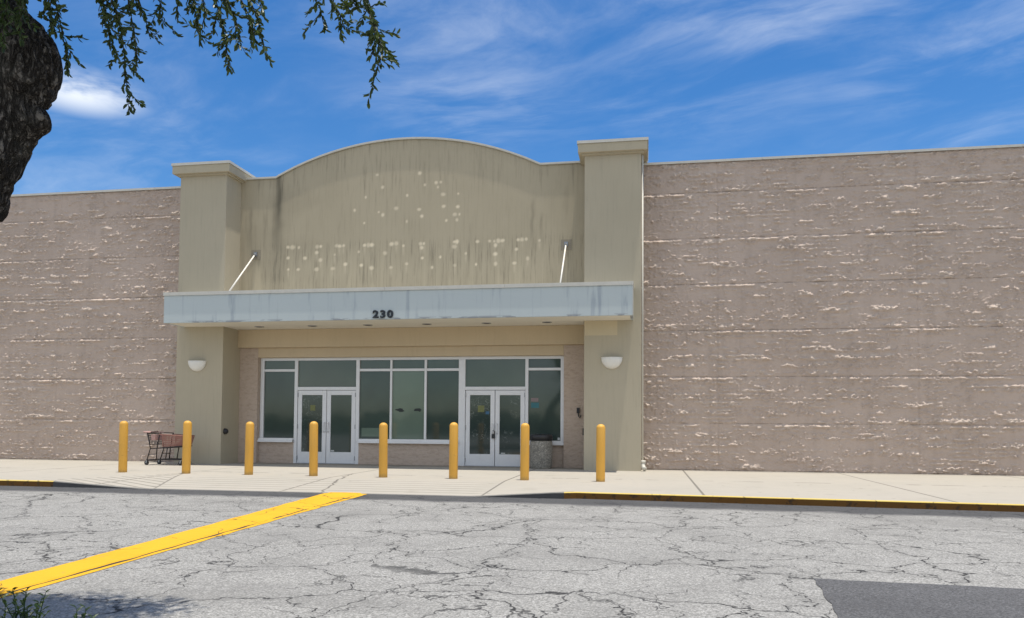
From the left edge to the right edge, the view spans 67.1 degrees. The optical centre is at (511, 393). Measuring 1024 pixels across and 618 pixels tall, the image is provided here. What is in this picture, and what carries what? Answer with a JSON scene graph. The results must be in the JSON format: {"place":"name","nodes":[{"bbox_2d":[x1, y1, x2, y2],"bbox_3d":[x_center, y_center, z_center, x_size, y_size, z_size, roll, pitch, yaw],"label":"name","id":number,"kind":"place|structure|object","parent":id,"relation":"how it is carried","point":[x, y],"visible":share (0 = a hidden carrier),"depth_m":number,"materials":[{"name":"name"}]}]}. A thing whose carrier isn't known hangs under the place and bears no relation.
{"place":"outdoors","nodes":[
{"label":"outdoors","id":0,"kind":"place"},
{"bbox_2d":[0,137,1023,475],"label":"store building","id":1,"kind":"structure","parent":0,"point":[806,313],"depth_m":20.50,"materials":[{"name":"brick"}]},
{"bbox_2d":[188,360,205,370],"bbox_3d":[-8.765,-0.760,21.386,0.552,0.294,0.176,0,-2,10],"label":"wall lamp","id":2,"kind":"object","parent":1,"relation":"attached to","point":[196,365],"visible":1,"depth_m":21.35,"materials":[{"name":"white glass"}]},
{"bbox_2d":[296,390,326,462],"bbox_3d":[-5.708,0.945,21.967,0.871,2.063,0.124,0,-2,10],"label":"door","id":3,"kind":"structure","parent":1,"relation":"in","point":[312,404],"depth_m":22.00,"materials":[{"name":"metal"}]},
{"bbox_2d":[326,390,355,463],"bbox_3d":[-4.834,0.945,21.816,0.872,2.063,0.124,0,-2,10],"label":"door","id":4,"kind":"structure","parent":1,"relation":"in","point":[341,404],"depth_m":21.84,"materials":[{"name":"metal"}]},
{"bbox_2d":[465,390,494,465],"bbox_3d":[-0.877,0.946,21.132,0.847,2.063,0.124,0,-2,10],"label":"door","id":5,"kind":"structure","parent":1,"relation":"in","point":[480,404],"depth_m":21.15,"materials":[{"name":"metal"}]},
{"bbox_2d":[495,390,524,465],"bbox_3d":[-0.053,0.946,20.989,0.829,2.063,0.124,0,-2,10],"label":"door","id":6,"kind":"structure","parent":1,"relation":"in","point":[509,404],"depth_m":21.02,"materials":[{"name":"metal"}]},
{"bbox_2d":[601,357,622,368],"bbox_3d":[2.507,-0.769,19.438,0.552,0.294,0.176,0,-2,10],"label":"wall lamp","id":7,"kind":"object","parent":1,"relation":"attached to","point":[611,362],"visible":1,"depth_m":19.41,"materials":[{"name":"white glass"}]},
{"bbox_2d":[0,486,1023,617],"bbox_3d":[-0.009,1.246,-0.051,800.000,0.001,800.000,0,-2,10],"label":"road","id":8,"kind":"structure","parent":0,"point":[388,556],"depth_m":7.41,"materials":[{"name":"grey asphalt"}]},
{"bbox_2d":[0,479,58,486],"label":"kerb","id":9,"kind":"structure","parent":8,"relation":"on","point":[36,483],"depth_m":14.86,"materials":[{"name":"concrete"}]},
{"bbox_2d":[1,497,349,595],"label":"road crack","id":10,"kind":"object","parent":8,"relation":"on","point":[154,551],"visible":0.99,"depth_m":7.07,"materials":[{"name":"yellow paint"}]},
{"bbox_2d":[0,492,365,597],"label":"road marking","id":11,"kind":"object","parent":8,"relation":"on","point":[56,572],"visible":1,"depth_m":7.82,"materials":[{"name":"yellow paint"}]},
{"bbox_2d":[53,481,564,498],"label":"kerb","id":12,"kind":"structure","parent":8,"relation":"on","point":[554,495],"depth_m":13.89,"materials":[{"name":"concrete"}]},
{"bbox_2d":[564,491,1023,511],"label":"kerb","id":13,"kind":"structure","parent":8,"relation":"on","point":[969,506],"depth_m":12.27,"materials":[{"name":"concrete"}]},
{"bbox_2d":[814,578,1023,617],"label":"asphalt patch","id":14,"kind":"object","parent":8,"relation":"on","point":[858,599],"visible":1,"depth_m":5.57,"materials":[{"name":"grey asphalt"}]},
{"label":"planting bed","id":15,"kind":"structure","parent":8,"relation":"on","visible":0},
{"bbox_2d":[0,599,38,617],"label":"weed","id":16,"kind":"object","parent":15,"relation":"on","point":[31,613],"visible":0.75,"depth_m":3.87,"materials":[{"name":"green plant"}]},
{"bbox_2d":[0,587,50,617],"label":"weed","id":17,"kind":"object","parent":15,"relation":"on","point":[23,614],"visible":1,"depth_m":3.83,"materials":[{"name":"green plant"}]},
{"bbox_2d":[69,604,97,617],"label":"weed","id":18,"kind":"object","parent":15,"relation":"on","point":[82,614],"visible":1,"depth_m":3.62,"materials":[{"name":"green plant"}]},
{"bbox_2d":[0,0,400,221],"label":"oak tree","id":19,"kind":"object","parent":15,"relation":"on","point":[31,73],"visible":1,"depth_m":4.63,"materials":[{"name":"green plant"}]},
{"bbox_2d":[0,459,1023,503],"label":"sidewalk","id":20,"kind":"structure","parent":0,"point":[420,479],"depth_m":15.85,"materials":[{"name":"concrete"}]},
{"bbox_2d":[118,421,127,472],"bbox_3d":[-8.808,1.205,17.495,0.182,1.167,0.182,2,-2,-36],"label":"bollard","id":21,"kind":"object","parent":20,"relation":"on","point":[123,446],"visible":1,"depth_m":17.42,"materials":[{"name":"yellow metal"}]},
{"bbox_2d":[143,431,194,465],"bbox_3d":[-9.161,1.462,20.651,1.193,0.896,0.596,0,-2,13],"label":"shopping cart","id":22,"kind":"object","parent":20,"relation":"on","point":[154,435],"visible":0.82,"depth_m":20.47,"materials":[{"name":"red plastic"}]},
{"bbox_2d":[182,421,191,473],"bbox_3d":[-7.258,1.198,17.236,0.182,1.182,0.182,3,-3,-36],"label":"bollard","id":23,"kind":"object","parent":20,"relation":"on","point":[186,448],"visible":1,"depth_m":17.16,"materials":[{"name":"yellow metal"}]},
{"bbox_2d":[244,422,253,474],"bbox_3d":[-5.775,1.204,16.978,0.182,1.170,0.182,0,-3,5],"label":"bollard","id":24,"kind":"object","parent":20,"relation":"on","point":[249,447],"visible":0.99,"depth_m":16.91,"materials":[{"name":"yellow metal"}]},
{"bbox_2d":[309,421,317,475],"bbox_3d":[-4.295,1.197,16.717,0.182,1.185,0.182,-1,-2,26],"label":"bollard","id":25,"kind":"object","parent":20,"relation":"on","point":[313,450],"visible":0.98,"depth_m":16.64,"materials":[{"name":"yellow metal"}]},
{"bbox_2d":[379,423,387,477],"bbox_3d":[-2.742,1.205,16.448,0.182,1.168,0.182,0,-2,5],"label":"bollard","id":26,"kind":"object","parent":20,"relation":"on","point":[383,447],"visible":1,"depth_m":16.37,"materials":[{"name":"yellow metal"}]},
{"bbox_2d":[449,422,457,478],"bbox_3d":[-1.224,1.198,16.187,0.182,1.183,0.182,-1,-2,28],"label":"bollard","id":27,"kind":"object","parent":20,"relation":"on","point":[453,453],"visible":0.98,"depth_m":16.11,"materials":[{"name":"yellow metal"}]},
{"bbox_2d":[520,423,528,479],"bbox_3d":[0.265,1.200,15.937,0.182,1.179,0.182,2,-3,-18],"label":"bollard","id":28,"kind":"object","parent":20,"relation":"on","point":[524,461],"visible":0.98,"depth_m":15.86,"materials":[{"name":"yellow metal"}]},
{"bbox_2d":[530,434,552,468],"bbox_3d":[0.767,1.517,20.290,0.604,0.900,0.604,0,-2,10],"label":"trash can","id":29,"kind":"object","parent":20,"relation":"on","point":[541,447],"visible":1,"depth_m":20.04,"materials":[{"name":"grey stone"}]},
{"bbox_2d":[596,424,604,481],"bbox_3d":[1.800,1.207,15.665,0.182,1.165,0.182,0,-2,27],"label":"bollard","id":30,"kind":"object","parent":20,"relation":"on","point":[600,452],"visible":0.98,"depth_m":15.59,"materials":[{"name":"yellow metal"}]},
{"bbox_2d":[12,0,1023,194],"label":"sky","id":31,"kind":"structure","parent":0,"point":[532,79],"materials":[{"name":"blue"}]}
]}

